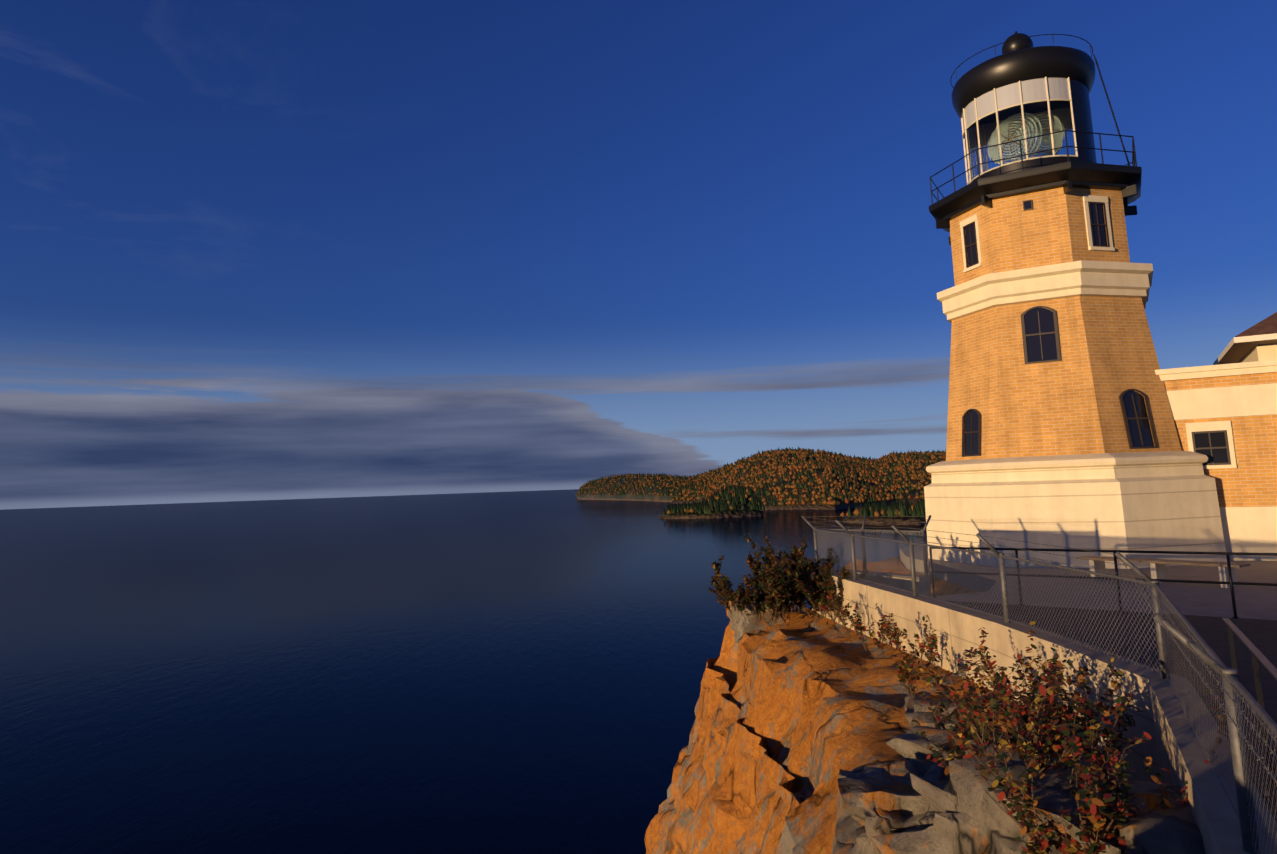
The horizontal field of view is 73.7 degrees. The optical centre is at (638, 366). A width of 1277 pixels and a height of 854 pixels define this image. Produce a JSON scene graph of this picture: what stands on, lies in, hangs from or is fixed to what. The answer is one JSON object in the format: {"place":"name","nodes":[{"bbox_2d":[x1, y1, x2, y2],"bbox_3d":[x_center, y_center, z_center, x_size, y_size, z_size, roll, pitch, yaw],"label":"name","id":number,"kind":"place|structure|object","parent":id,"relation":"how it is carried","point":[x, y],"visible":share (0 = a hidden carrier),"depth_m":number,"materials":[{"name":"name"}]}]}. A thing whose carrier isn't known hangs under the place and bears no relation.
{"place":"outdoors","nodes":[
{"label":"outdoors","id":0,"kind":"place"},
{"bbox_2d":[0,489,926,853],"bbox_3d":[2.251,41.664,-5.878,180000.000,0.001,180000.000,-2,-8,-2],"label":"lake water","id":1,"kind":"structure","parent":0,"point":[494,673],"depth_m":212.14,"materials":[{"name":"blue liquid"}]},
{"bbox_2d":[0,0,1276,509],"label":"sky","id":2,"kind":"structure","parent":0,"point":[251,250],"materials":[{"name":"blue"}]},
{"bbox_2d":[577,476,704,501],"bbox_3d":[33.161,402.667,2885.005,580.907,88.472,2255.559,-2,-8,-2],"label":"headland","id":3,"kind":"structure","parent":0,"point":[634,497],"depth_m":2763.00,"materials":[{"name":"green plant"}]},
{"bbox_2d":[576,473,714,496],"bbox_3d":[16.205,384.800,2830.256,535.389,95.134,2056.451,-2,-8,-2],"label":"headland tree crowns","id":4,"kind":"object","parent":3,"relation":"on","point":[678,482],"visible":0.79,"depth_m":2772.38,"materials":[{"name":"plant"}]},
{"bbox_2d":[659,495,762,518],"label":"island","id":5,"kind":"structure","parent":0,"point":[747,511],"depth_m":1072.44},
{"bbox_2d":[663,484,764,514],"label":"island tree crowns","id":6,"kind":"object","parent":5,"relation":"on","point":[722,503],"visible":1,"depth_m":1091.35,"materials":[{"name":"green plant"}]},
{"bbox_2d":[672,453,945,509],"bbox_3d":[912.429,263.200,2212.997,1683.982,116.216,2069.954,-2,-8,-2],"label":"hill","id":7,"kind":"structure","parent":0,"point":[809,505],"depth_m":1416.08,"materials":[{"name":"plant"}]},
{"bbox_2d":[670,446,945,505],"bbox_3d":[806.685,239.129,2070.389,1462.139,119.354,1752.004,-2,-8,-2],"label":"hill tree crowns","id":8,"kind":"object","parent":7,"relation":"on","point":[830,462],"visible":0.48,"depth_m":1600.42,"materials":[{"name":"plant"}]},
{"bbox_2d":[644,557,1109,853],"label":"cliff terrain","id":9,"kind":"structure","parent":0,"point":[797,712],"depth_m":15.18,"materials":[{"name":"orange stone"}]},
{"bbox_2d":[726,600,1204,853],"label":"rocks","id":10,"kind":"object","parent":9,"relation":"on","point":[920,807],"visible":0.54,"depth_m":7.14,"materials":[{"name":"grey stone"}]},
{"bbox_2d":[842,514,925,524],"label":"shoreline","id":11,"kind":"structure","parent":0,"point":[882,520],"depth_m":785.31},
{"bbox_2d":[840,497,925,517],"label":"trees","id":12,"kind":"object","parent":11,"relation":"on","point":[898,508],"depth_m":808.92,"materials":[{"name":"green plant"}]},
{"bbox_2d":[946,187,1181,460],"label":"lighthouse tower","id":13,"kind":"structure","parent":0,"point":[1068,403],"depth_m":25.52,"materials":[{"name":"brick"}]},
{"bbox_2d":[929,31,1141,244],"bbox_3d":[13.173,-8.244,28.989,6.714,6.820,6.714,-2,-8,-2],"label":"lighthouse lantern ironwork","id":14,"kind":"object","parent":13,"relation":"on","point":[1021,58],"visible":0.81,"depth_m":27.10,"materials":[{"name":"black metal"}]},
{"bbox_2d":[961,77,1077,184],"bbox_3d":[13.155,-7.674,28.907,3.943,2.707,4.020,-2,-8,-2],"label":"lantern room","id":15,"kind":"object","parent":14,"relation":"on","point":[1019,110],"depth_m":27.26,"materials":[{"name":"glass"}]},
{"bbox_2d":[960,195,1157,456],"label":"tower windows","id":16,"kind":"structure","parent":13,"relation":"in","point":[1041,336],"depth_m":25.68,"materials":[{"name":"black glass"}]},
{"bbox_2d":[900,546,1276,619],"bbox_3d":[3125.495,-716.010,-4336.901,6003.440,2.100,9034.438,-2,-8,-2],"label":"ground plateau","id":17,"kind":"structure","parent":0,"point":[1215,600],"depth_m":18.80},
{"bbox_2d":[708,535,867,626],"bbox_3d":[3.355,4.985,20.405,3.349,1.931,4.378,-2,-8,-2],"label":"shrub","id":18,"kind":"object","parent":17,"relation":"on","point":[787,579],"depth_m":19.36,"materials":[{"name":"green plant"}]},
{"bbox_2d":[818,594,941,697],"bbox_3d":[4.313,4.753,15.116,1.353,1.051,5.596,-2,-8,-2],"label":"shrub","id":19,"kind":"object","parent":17,"relation":"on","point":[906,657],"depth_m":14.32,"materials":[{"name":"red plant"}]},
{"bbox_2d":[810,569,1276,853],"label":"terrace retaining wall","id":20,"kind":"structure","parent":17,"relation":"on","point":[1174,746],"depth_m":9.52,"materials":[{"name":"concrete"}]},
{"bbox_2d":[801,515,1276,853],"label":"fence posts and wire","id":21,"kind":"object","parent":20,"relation":"on","point":[1216,664],"visible":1,"depth_m":5.55,"materials":[{"name":"grey metal"}]},
{"bbox_2d":[815,530,1276,853],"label":"chain link fence","id":22,"kind":"object","parent":21,"relation":"attached to","point":[1200,681],"visible":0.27,"depth_m":10.31,"materials":[{"name":"grey metal"}]},
{"bbox_2d":[905,621,1228,853],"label":"shrub","id":23,"kind":"object","parent":17,"relation":"on","point":[1100,800],"depth_m":6.96,"materials":[{"name":"plant"}]},
{"bbox_2d":[924,260,1226,568],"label":"lighthouse stone courses","id":24,"kind":"object","parent":17,"relation":"on","point":[1158,501],"visible":0.79,"depth_m":24.04,"materials":[{"name":"beige stone"}]},
{"bbox_2d":[1076,556,1250,587],"bbox_3d":[12.172,4.774,19.918,0.550,0.500,3.593,3,-10,-33],"label":"bench","id":25,"kind":"object","parent":17,"relation":"on","point":[1158,568],"visible":0.85,"depth_m":19.77,"materials":[{"name":"grey wood"}]},
{"bbox_2d":[1155,360,1276,560],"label":"annex stone bands","id":26,"kind":"object","parent":17,"relation":"on","point":[1250,529],"depth_m":24.04,"materials":[{"name":"beige stone"}]},
{"bbox_2d":[944,600,1276,821],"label":"terrace paving","id":27,"kind":"structure","parent":0,"point":[1260,635],"depth_m":12.61,"materials":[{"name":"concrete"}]},
{"bbox_2d":[929,547,1276,617],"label":"railing","id":28,"kind":"object","parent":27,"relation":"on","point":[1231,583],"visible":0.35,"depth_m":15.69,"materials":[{"name":"black metal"}]},
{"bbox_2d":[1222,618,1276,797],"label":"terrace handrail","id":29,"kind":"object","parent":27,"relation":"on","point":[1257,655],"visible":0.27,"depth_m":6.80,"materials":[{"name":"grey metal"}]},
{"bbox_2d":[1163,372,1276,506],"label":"annex brick walls","id":30,"kind":"structure","parent":0,"point":[1250,480],"depth_m":24.02,"materials":[{"name":"orange brick"}]},
{"bbox_2d":[1185,421,1236,468],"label":"annex windows","id":31,"kind":"structure","parent":30,"relation":"in","point":[1209,442],"depth_m":24.39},
{"bbox_2d":[1238,343,1276,362],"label":"gable wall","id":32,"kind":"structure","parent":0,"point":[1262,352],"depth_m":24.32,"materials":[{"name":"beige paint"}]},
{"bbox_2d":[1213,312,1276,364],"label":"roof","id":33,"kind":"structure","parent":32,"relation":"on","point":[1239,347],"depth_m":24.11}
]}

